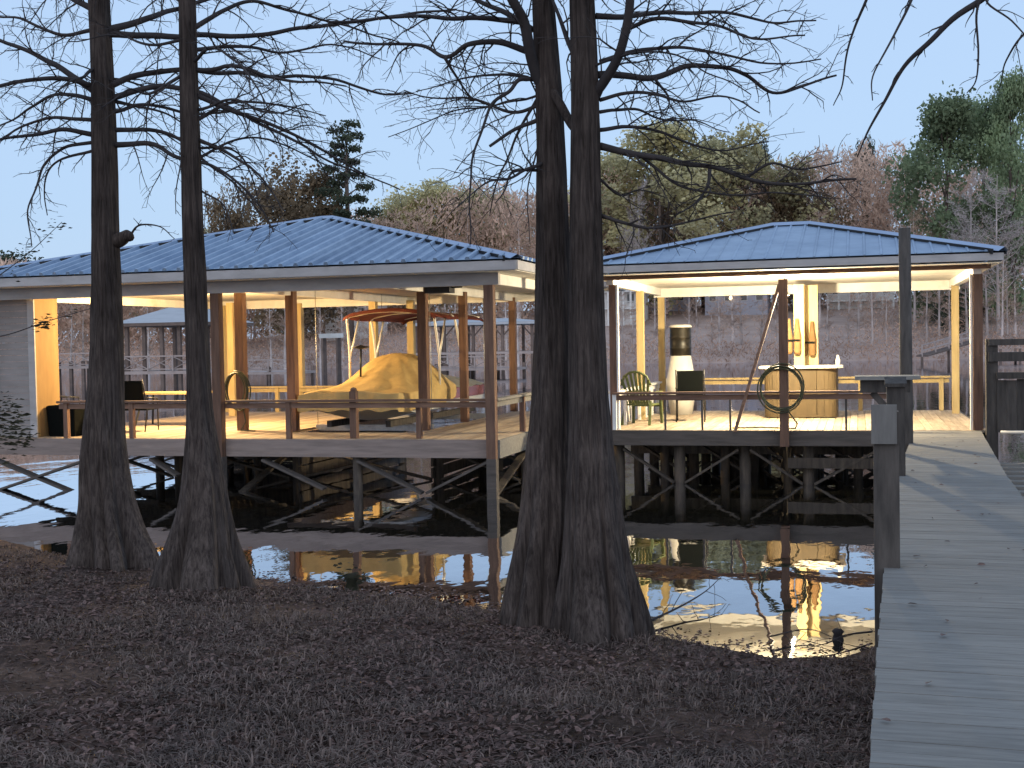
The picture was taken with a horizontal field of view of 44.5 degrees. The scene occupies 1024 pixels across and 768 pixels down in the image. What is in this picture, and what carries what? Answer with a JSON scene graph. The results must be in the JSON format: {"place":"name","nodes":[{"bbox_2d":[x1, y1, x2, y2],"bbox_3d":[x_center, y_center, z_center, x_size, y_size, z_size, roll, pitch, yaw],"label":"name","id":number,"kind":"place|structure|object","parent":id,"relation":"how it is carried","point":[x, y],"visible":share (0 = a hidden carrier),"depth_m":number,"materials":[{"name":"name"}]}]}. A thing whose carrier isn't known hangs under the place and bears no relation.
{"place":"outdoors","nodes":[
{"label":"outdoors","id":0,"kind":"place"},
{"bbox_2d":[0,540,875,767],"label":"ground","id":1,"kind":"structure","parent":0,"point":[616,721],"depth_m":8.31,"materials":[{"name":"brown plant"}]},
{"bbox_2d":[0,216,90,464],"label":"sapling","id":2,"kind":"object","parent":1,"relation":"on","point":[17,421],"visible":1,"depth_m":12.46,"materials":[{"name":"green plant"}]},
{"bbox_2d":[4,0,405,591],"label":"bald cypress","id":3,"kind":"object","parent":1,"relation":"on","point":[202,545],"visible":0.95,"depth_m":12.51,"materials":[{"name":"brown plant"}]},
{"bbox_2d":[0,0,463,571],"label":"bald cypress","id":4,"kind":"object","parent":1,"relation":"on","point":[110,530],"visible":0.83,"depth_m":14.45,"materials":[{"name":"brown plant"}]},
{"bbox_2d":[0,215,625,498],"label":"boathouse","id":5,"kind":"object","parent":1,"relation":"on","point":[334,261],"visible":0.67,"depth_m":22.85,"materials":[{"name":"blue wood"}]},
{"bbox_2d":[46,405,84,435],"bbox_3d":[-8.405,0.686,23.638,0.620,0.580,0.465,-1,2,15],"label":"storage bin","id":6,"kind":"object","parent":5,"relation":"on","point":[55,419],"visible":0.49,"depth_m":23.45,"materials":[{"name":"black plastic"}]},
{"bbox_2d":[124,380,158,431],"bbox_3d":[-7.344,0.418,24.508,0.587,1.028,0.687,-1,2,9],"label":"patio chair","id":7,"kind":"object","parent":5,"relation":"on","point":[134,390],"visible":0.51,"depth_m":24.22,"materials":[{"name":"metal"}]},
{"bbox_2d":[136,391,185,424],"bbox_3d":[-7.222,0.518,26.362,1.600,0.705,0.760,-1,2,15],"label":"picnic table","id":8,"kind":"object","parent":5,"relation":"on","point":[152,393],"visible":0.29,"depth_m":26.17,"materials":[{"name":"brown wood"}]},
{"bbox_2d":[225,370,255,430],"bbox_3d":[-5.171,0.317,24.015,0.776,1.162,0.244,0,2,29],"label":"garden hose","id":9,"kind":"object","parent":5,"relation":"on","point":[240,374],"visible":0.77,"depth_m":24.04,"materials":[{"name":"green rubber"}]},
{"bbox_2d":[315,294,485,430],"bbox_3d":[-2.224,-0.570,26.365,2.440,2.830,5.400,-1,2,15],"label":"boat lift","id":10,"kind":"object","parent":5,"relation":"hanging from","point":[400,423],"visible":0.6,"depth_m":24.69,"materials":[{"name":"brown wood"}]},
{"bbox_2d":[297,308,484,419],"bbox_3d":[-2.264,-0.472,26.193,2.240,2.206,6.200,-1,2,15],"label":"motorboat","id":11,"kind":"object","parent":10,"relation":"on","point":[392,376],"visible":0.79,"depth_m":25.06,"materials":[{"name":"beige fabric"}]},
{"bbox_2d":[424,286,461,293],"bbox_3d":[-1.165,-1.707,21.543,0.625,0.280,0.300,-1,2,15],"label":"lift motor","id":12,"kind":"object","parent":5,"relation":"attached to","point":[436,290],"visible":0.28,"depth_m":21.44,"materials":[{"name":"black paint"}]},
{"bbox_2d":[329,557,364,590],"bbox_3d":[-1.729,2.037,13.169,0.414,0.467,0.396,-1,2,-11],"label":"water weed","id":13,"kind":"object","parent":1,"relation":"on","point":[353,581],"visible":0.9,"depth_m":13.11,"materials":[{"name":"green plant"}]},
{"bbox_2d":[319,0,652,628],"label":"bald cypress","id":14,"kind":"object","parent":1,"relation":"on","point":[528,598],"visible":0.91,"depth_m":11.06,"materials":[{"name":"brown plant"}]},
{"bbox_2d":[537,0,862,644],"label":"bald cypress","id":15,"kind":"object","parent":1,"relation":"on","point":[599,597],"visible":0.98,"depth_m":10.62,"materials":[{"name":"brown plant"}]},
{"bbox_2d":[871,405,899,667],"bbox_3d":[2.616,1.788,8.731,0.185,3.300,0.205,-1,2,15],"label":"mooring post","id":16,"kind":"object","parent":1,"relation":"on","point":[885,430],"visible":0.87,"depth_m":8.63,"materials":[{"name":"grey wood"}]},
{"bbox_2d":[884,377,906,475],"bbox_3d":[4.430,1.569,14.397,0.240,3.300,0.240,-1,2,15],"label":"mooring post","id":17,"kind":"object","parent":1,"relation":"on","point":[895,390],"visible":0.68,"depth_m":14.27,"materials":[{"name":"grey wood"}]},
{"bbox_2d":[833,0,1023,156],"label":"overhanging tree","id":18,"kind":"object","parent":1,"relation":"on","point":[973,5],"visible":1,"depth_m":9.18,"materials":[{"name":"brown plant"}]},
{"bbox_2d":[869,431,1023,767],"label":"boardwalk","id":19,"kind":"structure","parent":1,"relation":"on","point":[963,707],"depth_m":7.06,"materials":[{"name":"wood"}]},
{"bbox_2d":[0,359,1023,657],"bbox_3d":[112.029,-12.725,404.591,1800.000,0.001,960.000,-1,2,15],"label":"water","id":20,"kind":"structure","parent":0,"point":[774,549],"depth_m":17.76,"materials":[{"name":"liquid"}]},
{"bbox_2d":[58,353,125,385],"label":"dock","id":21,"kind":"object","parent":20,"relation":"on","point":[83,366],"visible":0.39,"depth_m":92.15,"materials":[{"name":"grey wood"}]},
{"bbox_2d":[123,308,253,390],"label":"boathouse","id":22,"kind":"object","parent":20,"relation":"on","point":[172,318],"visible":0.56,"depth_m":78.30,"materials":[{"name":"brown wood"}]},
{"bbox_2d":[247,359,314,380],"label":"dock","id":23,"kind":"object","parent":20,"relation":"on","point":[268,371],"visible":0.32,"depth_m":95.88,"materials":[{"name":"grey wood"}]},
{"bbox_2d":[319,333,343,374],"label":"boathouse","id":24,"kind":"object","parent":20,"relation":"on","point":[337,336],"visible":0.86,"depth_m":111.87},
{"bbox_2d":[405,318,533,374],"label":"boathouse","id":25,"kind":"object","parent":20,"relation":"on","point":[502,322],"visible":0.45,"depth_m":104.21,"materials":[{"name":"grey wood"}]},
{"bbox_2d":[432,355,526,374],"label":"dock","id":26,"kind":"object","parent":20,"relation":"on","point":[472,368],"visible":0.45,"depth_m":100.44,"materials":[{"name":"grey wood"}]},
{"bbox_2d":[250,567,870,656],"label":"floating leaves","id":27,"kind":"object","parent":20,"relation":"on","point":[659,631],"visible":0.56,"depth_m":12.31,"materials":[{"name":"brown plant"}]},
{"bbox_2d":[652,568,727,620],"bbox_3d":[1.709,1.984,11.930,0.288,0.411,1.756,0,2,36],"label":"fallen branch","id":28,"kind":"object","parent":20,"relation":"on","point":[663,614],"visible":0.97,"depth_m":11.62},
{"bbox_2d":[603,221,1008,484],"bbox_3d":[5.526,-0.057,24.581,7.233,6.246,7.311,-1,2,15],"label":"boathouse","id":29,"kind":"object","parent":20,"relation":"in","point":[805,263],"visible":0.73,"depth_m":22.49,"materials":[{"name":"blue wood"}]},
{"bbox_2d":[621,371,663,425],"bbox_3d":[2.473,0.256,23.914,0.630,1.046,0.754,0,2,25],"label":"plastic chair","id":30,"kind":"object","parent":29,"relation":"on","point":[634,403],"visible":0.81,"depth_m":23.69,"materials":[{"name":"plastic"}]},
{"bbox_2d":[666,356,693,414],"bbox_3d":[3.643,0.021,26.923,0.660,1.260,0.660,-1,2,15],"label":"white bin","id":31,"kind":"object","parent":29,"relation":"on","point":[680,363],"visible":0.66,"depth_m":26.71,"materials":[{"name":"plastic"}]},
{"bbox_2d":[669,325,691,355],"bbox_3d":[3.626,-0.945,26.891,0.500,0.668,0.500,-1,2,15],"label":"drum","id":32,"kind":"object","parent":31,"relation":"on","point":[680,340],"visible":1,"depth_m":26.69,"materials":[{"name":"brown metal"}]},
{"bbox_2d":[675,369,705,421],"bbox_3d":[3.505,0.222,24.536,0.587,1.028,0.687,-1,2,9],"label":"patio chair","id":33,"kind":"object","parent":29,"relation":"on","point":[689,381],"visible":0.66,"depth_m":24.26,"materials":[{"name":"metal"}]},
{"bbox_2d":[732,363,804,428],"bbox_3d":[4.468,0.211,21.837,1.286,1.170,0.793,-1,2,15],"label":"garden hose","id":34,"kind":"object","parent":29,"relation":"hanging from","point":[770,369],"visible":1,"depth_m":21.44,"materials":[{"name":"green rubber"}]},
{"bbox_2d":[788,319,800,353],"bbox_3d":[5.578,-0.945,24.808,0.310,0.700,0.078,-1,2,15],"label":"life vest","id":35,"kind":"object","parent":29,"relation":"hanging from","point":[795,338],"visible":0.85,"depth_m":24.78,"materials":[{"name":"yellow fabric"}]},
{"bbox_2d":[759,364,843,416],"bbox_3d":[5.851,0.146,25.265,1.640,1.040,1.000,-1,2,15],"label":"bar counter","id":36,"kind":"object","parent":29,"relation":"on","point":[820,378],"visible":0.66,"depth_m":24.82,"materials":[{"name":"brown wood"}]},
{"bbox_2d":[805,321,815,355],"bbox_3d":[5.987,-0.917,25.277,0.310,0.700,0.078,-1,2,15],"label":"life vest","id":37,"kind":"object","parent":29,"relation":"hanging from","point":[811,340],"visible":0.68,"depth_m":25.24,"materials":[{"name":"orange fabric"}]},
{"bbox_2d":[800,617,872,648],"bbox_3d":[2.659,2.050,10.489,0.888,0.248,0.231,-2,2,-38],"label":"fallen branch","id":38,"kind":"object","parent":20,"relation":"on","point":[845,635],"visible":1,"depth_m":10.48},
{"bbox_2d":[855,375,920,404],"bbox_3d":[5.217,1.396,17.349,0.860,3.025,0.600,-1,2,15],"label":"fish cleaning table","id":39,"kind":"object","parent":20,"relation":"on","point":[874,385],"visible":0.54,"depth_m":17.15,"materials":[{"name":"grey wood"}]},
{"bbox_2d":[898,228,912,451],"bbox_3d":[5.880,0.418,18.654,0.198,5.471,0.193,-1,2,15],"label":"tall piling","id":40,"kind":"object","parent":20,"relation":"on","point":[905,316],"visible":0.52,"depth_m":18.54,"materials":[{"name":"grey wood"}]},
{"bbox_2d":[916,331,972,362],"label":"gangway","id":41,"kind":"object","parent":20,"relation":"on","point":[943,349],"visible":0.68,"depth_m":120.01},
{"bbox_2d":[985,339,1023,460],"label":"plank fence","id":42,"kind":"object","parent":20,"relation":"on","point":[1004,405],"visible":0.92,"depth_m":20.20,"materials":[{"name":"grey wood"}]},
{"bbox_2d":[1000,463,1023,497],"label":"platform","id":43,"kind":"structure","parent":20,"relation":"on","point":[1014,472],"depth_m":18.29,"materials":[{"name":"grey wood"}]},
{"bbox_2d":[0,0,1023,344],"label":"sky","id":44,"kind":"structure","parent":0,"point":[950,59],"materials":[{"name":"blue"}]},
{"bbox_2d":[2,298,1023,371],"bbox_3d":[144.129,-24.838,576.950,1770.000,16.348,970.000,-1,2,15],"label":"shore hill","id":45,"kind":"structure","parent":0,"point":[677,318],"depth_m":156.93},
{"bbox_2d":[0,248,77,316],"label":"evergreen tree","id":46,"kind":"object","parent":45,"relation":"on","point":[4,256],"visible":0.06,"depth_m":268.48,"materials":[{"name":"green plant"}]},
{"bbox_2d":[59,304,79,360],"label":"bare tree","id":47,"kind":"object","parent":45,"relation":"on","point":[71,350],"visible":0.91,"depth_m":143.27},
{"bbox_2d":[73,311,89,360],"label":"bare tree","id":48,"kind":"object","parent":45,"relation":"on","point":[82,339],"visible":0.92,"depth_m":143.78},
{"bbox_2d":[139,307,158,367],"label":"bare tree","id":49,"kind":"object","parent":45,"relation":"on","point":[148,341],"visible":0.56,"depth_m":142.02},
{"bbox_2d":[203,178,253,331],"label":"oak tree","id":50,"kind":"object","parent":45,"relation":"on","point":[217,210],"visible":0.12,"depth_m":179.00,"materials":[{"name":"brown plant"}]},
{"bbox_2d":[264,309,276,368],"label":"bare tree","id":51,"kind":"object","parent":45,"relation":"on","point":[270,342],"visible":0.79,"depth_m":147.06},
{"bbox_2d":[272,308,285,368],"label":"bare tree","id":52,"kind":"object","parent":45,"relation":"on","point":[284,337],"visible":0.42,"depth_m":145.71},
{"bbox_2d":[230,149,367,342],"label":"oak tree","id":53,"kind":"object","parent":45,"relation":"on","point":[292,208],"visible":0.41,"depth_m":170.87,"materials":[{"name":"brown plant"}]},
{"bbox_2d":[333,307,352,366],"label":"bare tree","id":54,"kind":"object","parent":45,"relation":"on","point":[342,339],"visible":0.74,"depth_m":148.20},
{"bbox_2d":[313,119,382,344],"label":"pine tree","id":55,"kind":"object","parent":45,"relation":"on","point":[346,198],"visible":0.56,"depth_m":168.71,"materials":[{"name":"green plant"}]},
{"bbox_2d":[324,305,386,340],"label":"house","id":56,"kind":"structure","parent":45,"relation":"on","point":[330,324],"depth_m":180.46,"materials":[{"name":"grey"}]},
{"bbox_2d":[367,193,427,323],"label":"broadleaf tree","id":57,"kind":"object","parent":45,"relation":"on","point":[394,217],"visible":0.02,"depth_m":202.37,"materials":[{"name":"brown plant"}]},
{"bbox_2d":[377,176,488,321],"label":"broadleaf tree","id":58,"kind":"object","parent":45,"relation":"on","point":[438,190],"visible":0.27,"depth_m":196.22,"materials":[{"name":"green plant"}]},
{"bbox_2d":[433,304,456,363],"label":"bare tree","id":59,"kind":"object","parent":45,"relation":"on","point":[441,319],"visible":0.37,"depth_m":141.42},
{"bbox_2d":[442,207,487,314],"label":"bare tree","id":60,"kind":"object","parent":45,"relation":"on","point":[461,239],"visible":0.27,"depth_m":189.06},
{"bbox_2d":[437,183,508,312],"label":"broadleaf tree","id":61,"kind":"object","parent":45,"relation":"on","point":[476,195],"visible":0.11,"depth_m":202.09,"materials":[{"name":"brown plant"}]},
{"bbox_2d":[454,187,535,310],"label":"broadleaf tree","id":62,"kind":"object","parent":45,"relation":"on","point":[504,220],"visible":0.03,"depth_m":212.19,"materials":[{"name":"brown plant"}]},
{"bbox_2d":[497,302,519,360],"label":"bare tree","id":63,"kind":"object","parent":45,"relation":"on","point":[505,305],"visible":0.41,"depth_m":143.97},
{"bbox_2d":[0,138,1023,355],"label":"woodland","id":64,"kind":"object","parent":45,"relation":"on","point":[131,311],"visible":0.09,"depth_m":191.39,"materials":[{"name":"plant"}]},
{"bbox_2d":[2,273,1023,369],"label":"undergrowth","id":65,"kind":"object","parent":45,"relation":"on","point":[481,345],"visible":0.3,"depth_m":147.07,"materials":[{"name":"plant"}]},
{"bbox_2d":[504,302,526,365],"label":"bare tree","id":66,"kind":"object","parent":45,"relation":"on","point":[518,309],"visible":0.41,"depth_m":140.19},
{"bbox_2d":[499,211,535,328],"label":"bare tree","id":67,"kind":"object","parent":45,"relation":"on","point":[527,251],"visible":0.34,"depth_m":179.20,"materials":[{"name":"plant"}]},
{"bbox_2d":[568,151,656,255],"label":"broadleaf tree","id":68,"kind":"object","parent":45,"relation":"on","point":[624,190],"visible":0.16,"depth_m":188.86,"materials":[{"name":"green plant"}]},
{"bbox_2d":[619,291,631,349],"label":"bare tree","id":69,"kind":"object","parent":45,"relation":"on","point":[621,327],"visible":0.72,"depth_m":148.60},
{"bbox_2d":[604,290,647,325],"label":"house","id":70,"kind":"structure","parent":45,"relation":"on","point":[630,298],"depth_m":175.74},
{"bbox_2d":[624,306,635,353],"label":"bare tree","id":71,"kind":"object","parent":45,"relation":"on","point":[631,331],"visible":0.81,"depth_m":145.22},
{"bbox_2d":[613,178,658,250],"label":"pale tree","id":72,"kind":"object","parent":45,"relation":"on","point":[634,240],"visible":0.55,"depth_m":169.31,"materials":[{"name":"plant"}]},
{"bbox_2d":[646,298,657,349],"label":"bare tree","id":73,"kind":"object","parent":45,"relation":"on","point":[655,320],"visible":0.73,"depth_m":146.70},
{"bbox_2d":[568,114,747,316],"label":"broadleaf tree","id":74,"kind":"object","parent":45,"relation":"on","point":[676,193],"visible":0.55,"depth_m":181.18,"materials":[{"name":"green plant"}]},
{"bbox_2d":[649,294,695,310],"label":"house","id":75,"kind":"structure","parent":45,"relation":"on","point":[682,300],"depth_m":191.56,"materials":[{"name":"grey"}]},
{"bbox_2d":[690,297,702,345],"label":"bare tree","id":76,"kind":"object","parent":45,"relation":"on","point":[696,315],"visible":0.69,"depth_m":149.11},
{"bbox_2d":[648,138,756,307],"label":"broadleaf tree","id":77,"kind":"object","parent":45,"relation":"on","point":[653,243],"visible":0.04,"depth_m":194.16,"materials":[{"name":"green plant"}]},
{"bbox_2d":[706,296,732,354],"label":"bare tree","id":78,"kind":"object","parent":45,"relation":"on","point":[719,309],"visible":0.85,"depth_m":140.03,"materials":[{"name":"plant"}]},
{"bbox_2d":[723,297,744,343],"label":"bare tree","id":79,"kind":"object","parent":45,"relation":"on","point":[732,320],"visible":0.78,"depth_m":149.63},
{"bbox_2d":[705,295,770,314],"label":"house","id":80,"kind":"structure","parent":45,"relation":"on","point":[749,302],"depth_m":183.78,"materials":[{"name":"grey"}]},
{"bbox_2d":[734,295,748,344],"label":"bare tree","id":81,"kind":"object","parent":45,"relation":"on","point":[740,320],"visible":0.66,"depth_m":148.21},
{"bbox_2d":[681,120,838,300],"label":"broadleaf tree","id":82,"kind":"object","parent":45,"relation":"on","point":[750,158],"visible":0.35,"depth_m":184.03,"materials":[{"name":"green plant"}]},
{"bbox_2d":[753,295,770,352],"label":"bare tree","id":83,"kind":"object","parent":45,"relation":"on","point":[761,320],"visible":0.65,"depth_m":140.52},
{"bbox_2d":[745,157,854,305],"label":"oak tree","id":84,"kind":"object","parent":45,"relation":"on","point":[782,208],"visible":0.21,"depth_m":184.56,"materials":[{"name":"brown plant"}]},
{"bbox_2d":[806,207,837,327],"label":"bare tree","id":85,"kind":"object","parent":45,"relation":"on","point":[819,300],"visible":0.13,"depth_m":161.72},
{"bbox_2d":[820,298,836,340],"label":"bare tree","id":86,"kind":"object","parent":45,"relation":"on","point":[827,322],"visible":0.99,"depth_m":149.32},
{"bbox_2d":[816,156,870,227],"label":"bare tree","id":87,"kind":"object","parent":45,"relation":"on","point":[833,185],"visible":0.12,"depth_m":194.98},
{"bbox_2d":[839,293,856,344],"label":"bare tree","id":88,"kind":"object","parent":45,"relation":"on","point":[848,311],"visible":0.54,"depth_m":144.03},
{"bbox_2d":[846,292,869,348],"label":"bare tree","id":89,"kind":"object","parent":45,"relation":"on","point":[858,321],"visible":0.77,"depth_m":140.26,"materials":[{"name":"plant"}]},
{"bbox_2d":[827,291,894,309],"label":"house","id":90,"kind":"structure","parent":45,"relation":"on","point":[841,303],"depth_m":185.70,"materials":[{"name":"grey"}]},
{"bbox_2d":[846,131,893,230],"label":"bare tree","id":91,"kind":"object","parent":45,"relation":"on","point":[873,146],"visible":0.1,"depth_m":213.65,"materials":[{"name":"brown plant"}]},
{"bbox_2d":[856,292,883,346],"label":"bare tree","id":92,"kind":"object","parent":45,"relation":"on","point":[872,295],"visible":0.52,"depth_m":141.81,"materials":[{"name":"plant"}]},
{"bbox_2d":[880,291,892,346],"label":"bare tree","id":93,"kind":"object","parent":45,"relation":"on","point":[886,317],"visible":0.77,"depth_m":141.30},
{"bbox_2d":[856,155,923,235],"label":"bare tree","id":94,"kind":"object","parent":45,"relation":"on","point":[882,209],"visible":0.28,"depth_m":194.98,"materials":[{"name":"plant"}]},
{"bbox_2d":[893,206,934,327],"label":"bare tree","id":95,"kind":"object","parent":45,"relation":"on","point":[914,296],"visible":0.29,"depth_m":157.74,"materials":[{"name":"plant"}]},
{"bbox_2d":[917,290,934,344],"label":"bare tree","id":96,"kind":"object","parent":45,"relation":"on","point":[928,300],"visible":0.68,"depth_m":141.89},
{"bbox_2d":[929,290,946,339],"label":"bare tree","id":97,"kind":"object","parent":45,"relation":"on","point":[938,300],"visible":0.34,"depth_m":145.03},
{"bbox_2d":[928,289,969,334],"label":"evergreen tree","id":98,"kind":"object","parent":45,"relation":"on","point":[961,299],"visible":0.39,"depth_m":149.51,"materials":[{"name":"green plant"}]},
{"bbox_2d":[938,290,960,344],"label":"bare tree","id":99,"kind":"object","parent":45,"relation":"on","point":[949,313],"visible":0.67,"depth_m":139.20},
{"bbox_2d":[879,80,1020,322],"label":"broadleaf tree","id":100,"kind":"object","parent":45,"relation":"on","point":[947,121],"visible":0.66,"depth_m":157.04,"materials":[{"name":"green plant"}]},
{"bbox_2d":[959,281,969,340],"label":"bare tree","id":101,"kind":"object","parent":45,"relation":"on","point":[966,316],"visible":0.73,"depth_m":142.49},
{"bbox_2d":[926,85,1023,317],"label":"broadleaf tree","id":102,"kind":"object","parent":45,"relation":"on","point":[979,116],"visible":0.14,"depth_m":163.55,"materials":[{"name":"green plant"}]},
{"bbox_2d":[937,169,1016,334],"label":"pale tree","id":103,"kind":"object","parent":45,"relation":"on","point":[967,236],"visible":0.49,"depth_m":147.40,"materials":[{"name":"plant"}]},
{"bbox_2d":[981,237,996,338],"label":"bare tree","id":104,"kind":"object","parent":45,"relation":"on","point":[986,306],"visible":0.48,"depth_m":143.47,"materials":[{"name":"plant"}]},
{"bbox_2d":[960,61,1023,324],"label":"broadleaf tree","id":105,"kind":"object","parent":45,"relation":"on","point":[1007,109],"visible":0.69,"depth_m":156.07,"materials":[{"name":"green plant"}]},
{"bbox_2d":[964,171,1023,333],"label":"pale tree","id":106,"kind":"object","parent":45,"relation":"on","point":[1003,235],"visible":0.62,"depth_m":149.67,"materials":[{"name":"plant"}]},
{"bbox_2d":[992,260,1014,345],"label":"bare tree","id":107,"kind":"object","parent":45,"relation":"on","point":[1002,318],"visible":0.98,"depth_m":138.03,"materials":[{"name":"plant"}]},
{"bbox_2d":[997,270,1018,338],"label":"bare tree","id":108,"kind":"object","parent":45,"relation":"on","point":[1007,306],"visible":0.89,"depth_m":139.09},
{"bbox_2d":[1008,283,1023,338],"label":"bare tree","id":109,"kind":"object","parent":45,"relation":"on","point":[1015,308],"visible":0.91,"depth_m":142.52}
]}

